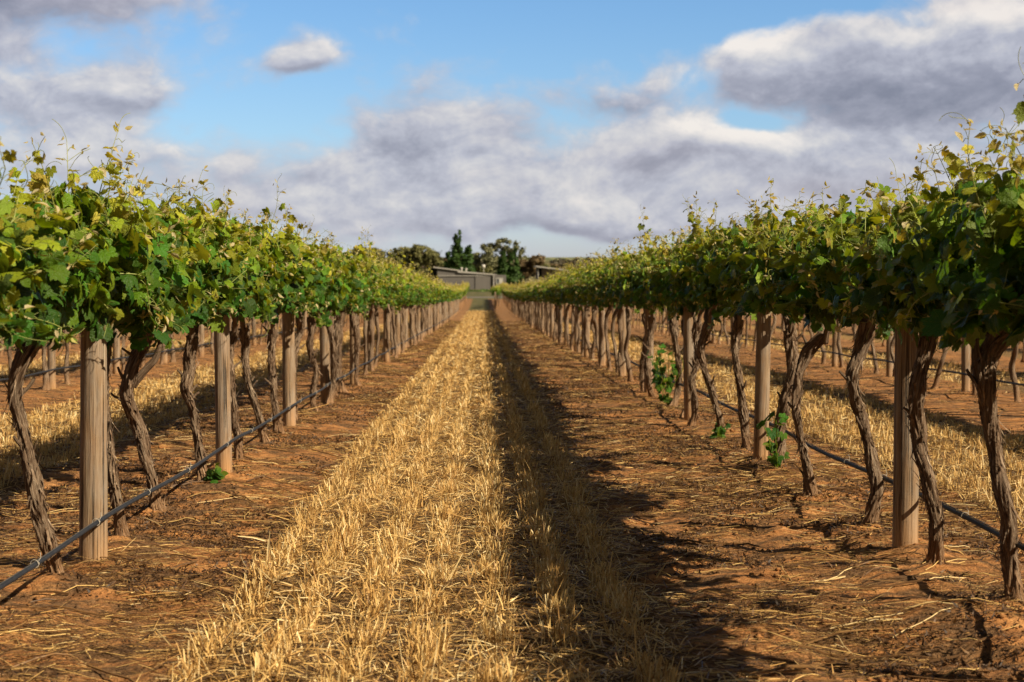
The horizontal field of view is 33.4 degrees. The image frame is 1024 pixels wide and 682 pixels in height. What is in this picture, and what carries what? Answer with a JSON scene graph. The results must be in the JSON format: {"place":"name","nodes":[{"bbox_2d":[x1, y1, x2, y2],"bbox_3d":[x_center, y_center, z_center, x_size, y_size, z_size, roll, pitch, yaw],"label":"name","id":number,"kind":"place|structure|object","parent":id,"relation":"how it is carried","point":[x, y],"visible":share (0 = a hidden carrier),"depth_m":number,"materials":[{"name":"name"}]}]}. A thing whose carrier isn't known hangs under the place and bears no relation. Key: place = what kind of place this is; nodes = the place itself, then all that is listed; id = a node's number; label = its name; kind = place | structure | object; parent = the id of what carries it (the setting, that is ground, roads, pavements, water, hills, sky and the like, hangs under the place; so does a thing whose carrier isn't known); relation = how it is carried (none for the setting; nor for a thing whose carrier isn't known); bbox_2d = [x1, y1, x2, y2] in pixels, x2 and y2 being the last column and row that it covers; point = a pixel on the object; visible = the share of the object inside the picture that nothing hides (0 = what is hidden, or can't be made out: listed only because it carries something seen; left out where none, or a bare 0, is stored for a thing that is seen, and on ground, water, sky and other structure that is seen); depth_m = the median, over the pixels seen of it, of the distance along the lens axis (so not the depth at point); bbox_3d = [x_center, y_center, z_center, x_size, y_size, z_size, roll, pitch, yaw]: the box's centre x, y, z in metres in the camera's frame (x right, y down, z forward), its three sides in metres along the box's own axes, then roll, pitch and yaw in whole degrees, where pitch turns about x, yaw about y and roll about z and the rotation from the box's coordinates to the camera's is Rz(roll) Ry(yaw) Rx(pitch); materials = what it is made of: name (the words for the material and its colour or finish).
{"place":"outdoors","nodes":[
{"label":"outdoors","id":0,"kind":"place"},
{"bbox_2d":[0,257,1023,681],"bbox_3d":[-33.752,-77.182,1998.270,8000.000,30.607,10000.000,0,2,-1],"label":"ground","id":1,"kind":"structure","parent":0,"point":[710,581],"depth_m":8.83,"materials":[{"name":"soil"}]},
{"bbox_2d":[0,272,25,339],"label":"grapevine","id":2,"kind":"object","parent":1,"relation":"on","point":[7,285],"visible":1,"depth_m":5.49,"materials":[{"name":"green plant"}]},
{"bbox_2d":[41,345,49,389],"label":"grapevine","id":3,"kind":"object","parent":1,"relation":"on","point":[46,384],"visible":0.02,"depth_m":22.62,"materials":[{"name":"brown plant"}]},
{"bbox_2d":[0,136,98,500],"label":"grapevine","id":4,"kind":"object","parent":1,"relation":"on","point":[41,260],"visible":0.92,"depth_m":5.92,"materials":[{"name":"green plant"}]},
{"bbox_2d":[47,341,55,388],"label":"wooden post","id":5,"kind":"object","parent":1,"relation":"on","point":[51,360],"visible":0.3,"depth_m":23.07,"materials":[{"name":"brown wood"}]},
{"bbox_2d":[64,330,70,383],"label":"grapevine","id":6,"kind":"object","parent":1,"relation":"on","point":[66,372],"visible":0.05,"depth_m":23.97,"materials":[{"name":"brown plant"}]},
{"bbox_2d":[0,113,182,573],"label":"grapevine","id":7,"kind":"object","parent":1,"relation":"on","point":[123,275],"visible":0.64,"depth_m":7.52,"materials":[{"name":"green plant"}]},
{"bbox_2d":[79,317,107,562],"bbox_3d":[-1.964,0.418,8.028,0.133,1.547,0.139,2,2,14],"label":"wooden post","id":8,"kind":"object","parent":1,"relation":"on","point":[93,496],"visible":0.65,"depth_m":7.98,"materials":[{"name":"brown wood"}]},
{"bbox_2d":[113,329,119,373],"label":"wooden post","id":9,"kind":"object","parent":1,"relation":"on","point":[116,351],"visible":0.23,"depth_m":27.17,"materials":[{"name":"brown wood"}]},
{"bbox_2d":[63,184,219,536],"bbox_3d":[-2.004,0.162,8.903,0.934,1.908,2.098,0,2,-1],"label":"grapevine","id":10,"kind":"object","parent":1,"relation":"on","point":[178,265],"visible":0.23,"depth_m":8.86,"materials":[{"name":"green plant"}]},
{"bbox_2d":[0,324,318,383],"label":"stubble","id":11,"kind":"object","parent":1,"relation":"on","point":[6,369],"visible":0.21,"depth_m":34.68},
{"bbox_2d":[0,333,319,416],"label":"straw litter","id":12,"kind":"object","parent":1,"relation":"on","point":[121,366],"visible":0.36,"depth_m":26.93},
{"bbox_2d":[105,150,256,510],"bbox_3d":[-2.012,-0.002,10.110,0.888,2.189,1.965,0,2,-1],"label":"grapevine","id":13,"kind":"object","parent":1,"relation":"on","point":[223,264],"visible":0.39,"depth_m":10.09,"materials":[{"name":"green plant"}]},
{"bbox_2d":[0,413,369,679],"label":"soil clods","id":14,"kind":"object","parent":1,"relation":"on","point":[28,585],"visible":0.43,"depth_m":8.80,"materials":[{"name":"soil"}]},
{"bbox_2d":[122,178,277,482],"bbox_3d":[-2.052,-0.046,11.630,0.851,2.158,2.454,0,2,-1],"label":"grapevine","id":15,"kind":"object","parent":1,"relation":"on","point":[253,260],"visible":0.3,"depth_m":11.41,"materials":[{"name":"green plant"}]},
{"bbox_2d":[199,324,203,356],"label":"wooden post","id":16,"kind":"object","parent":1,"relation":"on","point":[201,329],"visible":0.17,"depth_m":35.38,"materials":[{"name":"brown wood"}]},
{"bbox_2d":[0,326,317,380],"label":"irrigation tube","id":17,"kind":"object","parent":16,"relation":"attached to","point":[4,379],"visible":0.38,"depth_m":25.41,"materials":[{"name":"black plastic"}]},
{"bbox_2d":[0,324,409,508],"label":"stubble","id":18,"kind":"object","parent":1,"relation":"on","point":[74,417],"visible":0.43,"depth_m":18.39,"materials":[{"name":"plant"}]},
{"bbox_2d":[214,312,231,472],"bbox_3d":[-2.051,0.296,12.102,0.119,1.546,0.115,-1,1,-27],"label":"wooden post","id":19,"kind":"object","parent":1,"relation":"on","point":[223,434],"visible":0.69,"depth_m":12.06,"materials":[{"name":"brown wood"}]},
{"bbox_2d":[0,310,457,589],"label":"irrigation tube","id":20,"kind":"object","parent":1,"relation":"on","point":[31,566],"visible":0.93,"depth_m":8.75,"materials":[{"name":"black plastic"}]},
{"bbox_2d":[0,320,462,681],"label":"straw litter","id":21,"kind":"object","parent":1,"relation":"on","point":[175,591],"visible":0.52,"depth_m":9.24,"materials":[{"name":"plant"}]},
{"bbox_2d":[180,173,299,459],"bbox_3d":[-2.059,-0.135,12.832,0.849,2.238,2.328,0,2,-1],"label":"grapevine","id":22,"kind":"object","parent":1,"relation":"on","point":[276,275],"visible":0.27,"depth_m":12.90,"materials":[{"name":"green plant"}]},
{"bbox_2d":[217,189,320,442],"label":"grapevine","id":23,"kind":"object","parent":1,"relation":"on","point":[300,273],"visible":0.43,"depth_m":14.42,"materials":[{"name":"green plant"}]},
{"bbox_2d":[234,205,331,433],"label":"grapevine","id":24,"kind":"object","parent":1,"relation":"on","point":[312,293],"visible":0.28,"depth_m":15.66,"materials":[{"name":"green plant"}]},
{"bbox_2d":[282,309,295,425],"bbox_3d":[-2.121,0.178,16.188,0.129,1.547,0.130,-1,1,5],"label":"wooden post","id":25,"kind":"object","parent":1,"relation":"on","point":[288,364],"visible":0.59,"depth_m":16.14,"materials":[{"name":"brown wood"}]},
{"bbox_2d":[256,214,342,419],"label":"grapevine","id":26,"kind":"object","parent":1,"relation":"on","point":[330,305],"visible":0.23,"depth_m":16.99,"materials":[{"name":"green plant"}]},
{"bbox_2d":[319,309,330,402],"bbox_3d":[-2.185,0.074,19.924,0.123,1.547,0.128,-2,2,-18],"label":"wooden post","id":27,"kind":"object","parent":1,"relation":"on","point":[324,360],"visible":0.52,"depth_m":19.88,"materials":[{"name":"brown wood"}]},
{"bbox_2d":[302,241,352,411],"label":"grapevine","id":28,"kind":"object","parent":1,"relation":"on","point":[341,290],"visible":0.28,"depth_m":18.47,"materials":[{"name":"green plant"}]},
{"bbox_2d":[297,230,368,403],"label":"grapevine","id":29,"kind":"object","parent":1,"relation":"on","point":[355,299],"visible":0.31,"depth_m":19.73,"materials":[{"name":"green plant"}]},
{"bbox_2d":[309,229,378,393],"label":"grapevine","id":30,"kind":"object","parent":1,"relation":"on","point":[343,314],"visible":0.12,"depth_m":22.51,"materials":[{"name":"green plant"}]},
{"bbox_2d":[328,228,375,396],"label":"grapevine","id":31,"kind":"object","parent":1,"relation":"on","point":[365,290],"visible":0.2,"depth_m":21.18,"materials":[{"name":"green plant"}]},
{"bbox_2d":[350,307,356,384],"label":"wooden post","id":32,"kind":"object","parent":1,"relation":"on","point":[352,352],"visible":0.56,"depth_m":23.92,"materials":[{"name":"brown wood"}]},
{"bbox_2d":[339,249,388,363],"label":"grapevine","id":33,"kind":"object","parent":1,"relation":"on","point":[379,285],"visible":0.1,"depth_m":25.12,"materials":[{"name":"green plant"}]},
{"bbox_2d":[347,254,384,385],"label":"grapevine","id":34,"kind":"object","parent":1,"relation":"on","point":[354,327],"visible":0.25,"depth_m":23.77,"materials":[{"name":"green plant"}]},
{"bbox_2d":[362,250,392,375],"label":"grapevine","id":35,"kind":"object","parent":1,"relation":"on","point":[365,325],"visible":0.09,"depth_m":26.53,"materials":[{"name":"green plant"}]},
{"bbox_2d":[355,254,402,367],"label":"grapevine","id":36,"kind":"object","parent":1,"relation":"on","point":[376,314],"visible":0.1,"depth_m":29.17,"materials":[{"name":"green plant"}]},
{"bbox_2d":[368,248,395,370],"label":"grapevine","id":37,"kind":"object","parent":1,"relation":"on","point":[371,321],"visible":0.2,"depth_m":27.85,"materials":[{"name":"green plant"}]},
{"bbox_2d":[383,304,389,362],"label":"wooden post","id":38,"kind":"object","parent":1,"relation":"on","point":[385,357],"visible":0.48,"depth_m":31.97,"materials":[{"name":"brown wood"}]},
{"bbox_2d":[367,247,408,362],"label":"grapevine","id":39,"kind":"object","parent":1,"relation":"on","point":[397,292],"visible":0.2,"depth_m":31.81,"materials":[{"name":"green plant"}]},
{"bbox_2d":[377,252,415,352],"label":"grapevine","id":40,"kind":"object","parent":1,"relation":"on","point":[401,336],"visible":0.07,"depth_m":37.16,"materials":[{"name":"green plant"}]},
{"bbox_2d":[386,262,411,357],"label":"grapevine","id":41,"kind":"object","parent":1,"relation":"on","point":[408,279],"visible":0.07,"depth_m":34.47,"materials":[{"name":"green plant"}]},
{"bbox_2d":[379,246,419,269],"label":"gum tree","id":42,"kind":"object","parent":1,"relation":"on","point":[405,250],"visible":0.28,"depth_m":343.81,"materials":[{"name":"green plant"}]},
{"bbox_2d":[390,269,415,354],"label":"grapevine","id":43,"kind":"object","parent":1,"relation":"on","point":[391,329],"visible":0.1,"depth_m":35.82,"materials":[{"name":"green plant"}]},
{"bbox_2d":[401,268,423,348],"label":"grapevine","id":44,"kind":"object","parent":1,"relation":"on","point":[410,303],"visible":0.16,"depth_m":39.70,"materials":[{"name":"green plant"}]},
{"bbox_2d":[409,267,428,344],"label":"grapevine","id":45,"kind":"object","parent":1,"relation":"on","point":[423,293],"visible":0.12,"depth_m":43.73,"materials":[{"name":"green plant"}]},
{"bbox_2d":[397,244,443,275],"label":"gum tree","id":46,"kind":"object","parent":1,"relation":"on","point":[427,257],"visible":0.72,"depth_m":333.45,"materials":[{"name":"green plant"}]},
{"bbox_2d":[136,310,759,681],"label":"stubble","id":47,"kind":"object","parent":1,"relation":"on","point":[556,588],"visible":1,"depth_m":8.44,"materials":[{"name":"plant"}]},
{"bbox_2d":[444,229,467,270],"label":"poplar tree","id":48,"kind":"object","parent":1,"relation":"on","point":[458,258],"visible":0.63,"depth_m":324.01,"materials":[{"name":"green plant"}]},
{"bbox_2d":[429,264,505,288],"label":"grey shed","id":49,"kind":"structure","parent":1,"relation":"on","point":[475,280],"depth_m":299.67,"materials":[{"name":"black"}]},
{"bbox_2d":[462,244,476,271],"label":"poplar tree","id":50,"kind":"object","parent":1,"relation":"on","point":[469,266],"visible":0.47,"depth_m":325.93,"materials":[{"name":"green plant"}]},
{"bbox_2d":[392,257,599,276],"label":"distant wood","id":51,"kind":"object","parent":1,"relation":"on","point":[564,261],"visible":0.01,"depth_m":776.32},
{"bbox_2d":[472,237,529,273],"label":"gum tree","id":52,"kind":"object","parent":1,"relation":"on","point":[488,255],"visible":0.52,"depth_m":339.11,"materials":[{"name":"green plant"}]},
{"bbox_2d":[495,251,510,283],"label":"poplar tree","id":53,"kind":"object","parent":1,"relation":"on","point":[502,262],"visible":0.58,"depth_m":321.19,"materials":[{"name":"green plant"}]},
{"bbox_2d":[0,294,1023,361],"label":"distant vine trunks","id":54,"kind":"object","parent":1,"relation":"on","point":[505,299],"visible":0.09,"depth_m":70.36,"materials":[{"name":"brown plant"}]},
{"bbox_2d":[505,248,523,285],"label":"poplar tree","id":55,"kind":"object","parent":1,"relation":"on","point":[515,276],"visible":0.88,"depth_m":321.24,"materials":[{"name":"green plant"}]},
{"bbox_2d":[511,253,545,282],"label":"gum tree","id":56,"kind":"object","parent":1,"relation":"on","point":[527,268],"visible":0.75,"depth_m":329.49,"materials":[{"name":"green plant"}]},
{"bbox_2d":[534,266,569,279],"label":"brown shed","id":57,"kind":"structure","parent":1,"relation":"on","point":[541,271],"depth_m":269.94,"materials":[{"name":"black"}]},
{"bbox_2d":[547,272,562,342],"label":"grapevine","id":58,"kind":"object","parent":1,"relation":"on","point":[561,324],"visible":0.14,"depth_m":44.40,"materials":[{"name":"green plant"}]},
{"bbox_2d":[551,264,570,345],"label":"grapevine","id":59,"kind":"object","parent":1,"relation":"on","point":[566,312],"visible":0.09,"depth_m":41.87,"materials":[{"name":"green plant"}]},
{"bbox_2d":[553,263,576,350],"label":"grapevine","id":60,"kind":"object","parent":1,"relation":"on","point":[558,279],"visible":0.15,"depth_m":39.20,"materials":[{"name":"green plant"}]},
{"bbox_2d":[558,258,580,352],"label":"grapevine","id":61,"kind":"object","parent":1,"relation":"on","point":[577,321],"visible":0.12,"depth_m":37.73,"materials":[{"name":"green plant"}]},
{"bbox_2d":[563,258,584,356],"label":"grapevine","id":62,"kind":"object","parent":1,"relation":"on","point":[568,299],"visible":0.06,"depth_m":35.24,"materials":[{"name":"green plant"}]},
{"bbox_2d":[564,263,591,357],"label":"grapevine","id":63,"kind":"object","parent":1,"relation":"on","point":[587,308],"visible":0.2,"depth_m":33.80,"materials":[{"name":"green plant"}]},
{"bbox_2d":[570,258,601,359],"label":"grapevine","id":64,"kind":"object","parent":1,"relation":"on","point":[592,354],"visible":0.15,"depth_m":32.50,"materials":[{"name":"green plant"}]},
{"bbox_2d":[572,254,600,361],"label":"grapevine","id":65,"kind":"object","parent":1,"relation":"on","point":[594,314],"visible":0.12,"depth_m":31.15,"materials":[{"name":"green plant"}]},
{"bbox_2d":[582,258,615,371],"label":"grapevine","id":66,"kind":"object","parent":1,"relation":"on","point":[607,313],"visible":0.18,"depth_m":28.40,"materials":[{"name":"green plant"}]},
{"bbox_2d":[575,253,623,366],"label":"grapevine","id":67,"kind":"object","parent":1,"relation":"on","point":[582,289],"visible":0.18,"depth_m":29.99,"materials":[{"name":"green plant"}]},
{"bbox_2d":[598,307,605,365],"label":"wooden post","id":68,"kind":"object","parent":1,"relation":"on","point":[604,351],"visible":0.39,"depth_m":30.10,"materials":[{"name":"brown wood"}]},
{"bbox_2d":[588,246,631,372],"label":"grapevine","id":69,"kind":"object","parent":1,"relation":"on","point":[593,292],"visible":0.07,"depth_m":27.14,"materials":[{"name":"green plant"}]},
{"bbox_2d":[592,245,640,375],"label":"grapevine","id":70,"kind":"object","parent":1,"relation":"on","point":[620,314],"visible":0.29,"depth_m":25.80,"materials":[{"name":"green plant"}]},
{"bbox_2d":[597,241,648,381],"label":"grapevine","id":71,"kind":"object","parent":1,"relation":"on","point":[601,294],"visible":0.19,"depth_m":24.51,"materials":[{"name":"green plant"}]},
{"bbox_2d":[620,307,625,375],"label":"wooden post","id":72,"kind":"object","parent":1,"relation":"on","point":[622,345],"visible":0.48,"depth_m":25.84,"materials":[{"name":"brown wood"}]},
{"bbox_2d":[608,237,666,332],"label":"grapevine","id":73,"kind":"object","parent":1,"relation":"on","point":[627,259],"visible":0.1,"depth_m":23.11,"materials":[{"name":"green plant"}]},
{"bbox_2d":[611,238,665,391],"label":"grapevine","id":74,"kind":"object","parent":1,"relation":"on","point":[616,293],"visible":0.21,"depth_m":21.82,"materials":[{"name":"green plant"}]},
{"bbox_2d":[615,246,662,396],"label":"grapevine","id":75,"kind":"object","parent":1,"relation":"on","point":[626,296],"visible":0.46,"depth_m":20.65,"materials":[{"name":"green plant"}]},
{"bbox_2d":[644,309,653,392],"bbox_3d":[1.737,0.027,21.641,0.120,1.546,0.124,0,2,3],"label":"wooden post","id":76,"kind":"object","parent":1,"relation":"on","point":[647,313],"visible":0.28,"depth_m":21.61,"materials":[{"name":"brown wood"}]},
{"bbox_2d":[633,205,683,406],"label":"grapevine","id":77,"kind":"object","parent":1,"relation":"on","point":[676,368],"visible":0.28,"depth_m":18.97,"materials":[{"name":"green plant"}]},
{"bbox_2d":[637,228,698,418],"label":"grapevine","id":78,"kind":"object","parent":1,"relation":"on","point":[645,275],"visible":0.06,"depth_m":17.66,"materials":[{"name":"green plant"}]},
{"bbox_2d":[683,307,693,420],"bbox_3d":[1.800,0.145,17.350,0.131,1.547,0.122,0,2,45],"label":"wooden post","id":79,"kind":"object","parent":1,"relation":"on","point":[688,347],"visible":0.47,"depth_m":17.30,"materials":[{"name":"brown wood"}]},
{"bbox_2d":[650,208,743,425],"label":"grapevine","id":80,"kind":"object","parent":1,"relation":"on","point":[661,292],"visible":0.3,"depth_m":16.47,"materials":[{"name":"green plant"}]},
{"bbox_2d":[656,193,772,439],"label":"grapevine","id":81,"kind":"object","parent":1,"relation":"on","point":[684,262],"visible":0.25,"depth_m":15.12,"materials":[{"name":"green plant"}]},
{"bbox_2d":[686,191,779,449],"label":"grapevine","id":82,"kind":"object","parent":1,"relation":"on","point":[703,291],"visible":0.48,"depth_m":13.75,"materials":[{"name":"green plant"}]},
{"bbox_2d":[707,176,809,468],"bbox_3d":[1.904,-0.053,12.196,0.913,2.192,2.061,0,2,-1],"label":"grapevine","id":83,"kind":"object","parent":1,"relation":"on","point":[735,281],"visible":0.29,"depth_m":12.17,"materials":[{"name":"green plant"}]},
{"bbox_2d":[499,320,1023,681],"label":"straw litter","id":84,"kind":"object","parent":1,"relation":"on","point":[761,490],"visible":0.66,"depth_m":9.39,"materials":[{"name":"plant"}]},
{"bbox_2d":[753,310,770,458],"bbox_3d":[1.895,0.272,12.922,0.146,1.548,0.112,-1,2,-19],"label":"wooden post","id":85,"kind":"object","parent":1,"relation":"on","point":[762,373],"visible":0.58,"depth_m":12.88,"materials":[{"name":"brown wood"}]},
{"bbox_2d":[557,330,1023,550],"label":"irrigation tube","id":86,"kind":"object","parent":1,"relation":"on","point":[969,518],"visible":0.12,"depth_m":9.78,"materials":[{"name":"black plastic"}]},
{"bbox_2d":[563,324,1023,530],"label":"stubble","id":87,"kind":"object","parent":1,"relation":"on","point":[971,463],"visible":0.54,"depth_m":16.13,"materials":[{"name":"plant"}]},
{"bbox_2d":[735,190,894,495],"bbox_3d":[1.925,0.073,10.605,0.878,2.000,2.204,0,2,-1],"label":"grapevine","id":88,"kind":"object","parent":1,"relation":"on","point":[775,282],"visible":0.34,"depth_m":10.61,"materials":[{"name":"green plant"}]},
{"bbox_2d":[631,333,1023,435],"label":"straw litter","id":89,"kind":"object","parent":1,"relation":"on","point":[952,391],"visible":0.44,"depth_m":24.84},
{"bbox_2d":[641,324,1023,385],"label":"stubble","id":90,"kind":"object","parent":1,"relation":"on","point":[950,365],"visible":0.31,"depth_m":34.40,"materials":[{"name":"plant"}]},
{"bbox_2d":[642,323,1023,385],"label":"irrigation tube","id":91,"kind":"object","parent":1,"relation":"on","point":[1002,381],"visible":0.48,"depth_m":25.95,"materials":[{"name":"black plastic"}]},
{"bbox_2d":[831,320,837,366],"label":"wooden post","id":92,"kind":"object","parent":1,"relation":"on","point":[834,356],"visible":0.2,"depth_m":30.07,"materials":[{"name":"brown wood"}]},
{"bbox_2d":[762,153,950,524],"bbox_3d":[1.933,0.039,9.450,1.005,2.124,2.036,0,2,-1],"label":"grapevine","id":93,"kind":"object","parent":1,"relation":"on","point":[822,267],"visible":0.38,"depth_m":9.27,"materials":[{"name":"green plant"}]},
{"bbox_2d":[886,331,893,376],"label":"wooden post","id":94,"kind":"object","parent":1,"relation":"on","point":[889,368],"visible":0.25,"depth_m":25.98,"materials":[{"name":"brown wood"}]},
{"bbox_2d":[892,328,919,547],"bbox_3d":[1.962,0.404,8.481,0.130,1.547,0.139,0,2,-39],"label":"wooden post","id":95,"kind":"object","parent":1,"relation":"on","point":[905,504],"visible":0.51,"depth_m":8.43,"materials":[{"name":"brown wood"}]},
{"bbox_2d":[826,149,995,564],"bbox_3d":[1.984,0.137,7.876,0.842,2.080,1.770,0,2,-1],"label":"grapevine","id":96,"kind":"object","parent":1,"relation":"on","point":[856,292],"visible":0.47,"depth_m":7.90,"materials":[{"name":"green plant"}]},
{"bbox_2d":[929,347,947,389],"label":"grapevine","id":97,"kind":"object","parent":1,"relation":"on","point":[935,385],"visible":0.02,"depth_m":22.69,"materials":[{"name":"brown plant"}]},
{"bbox_2d":[859,110,1023,601],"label":"grapevine","id":98,"kind":"object","parent":1,"relation":"on","point":[956,317],"visible":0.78,"depth_m":6.92,"materials":[{"name":"green plant"}]},
{"bbox_2d":[961,337,969,391],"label":"wooden post","id":99,"kind":"object","parent":1,"relation":"on","point":[965,365],"visible":0.37,"depth_m":21.88,"materials":[{"name":"brown wood"}]},
{"bbox_2d":[965,47,1023,317],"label":"grapevine","id":100,"kind":"object","parent":1,"relation":"on","point":[988,302],"visible":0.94,"depth_m":6.15,"materials":[{"name":"green plant"}]},
{"bbox_2d":[1009,343,1020,401],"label":"grapevine","id":101,"kind":"object","parent":1,"relation":"on","point":[1013,377],"visible":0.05,"depth_m":20.07,"materials":[{"name":"brown plant"}]},
{"bbox_2d":[0,0,1023,256],"label":"sky","id":102,"kind":"structure","parent":0,"point":[546,126],"materials":[{"name":"blue"}]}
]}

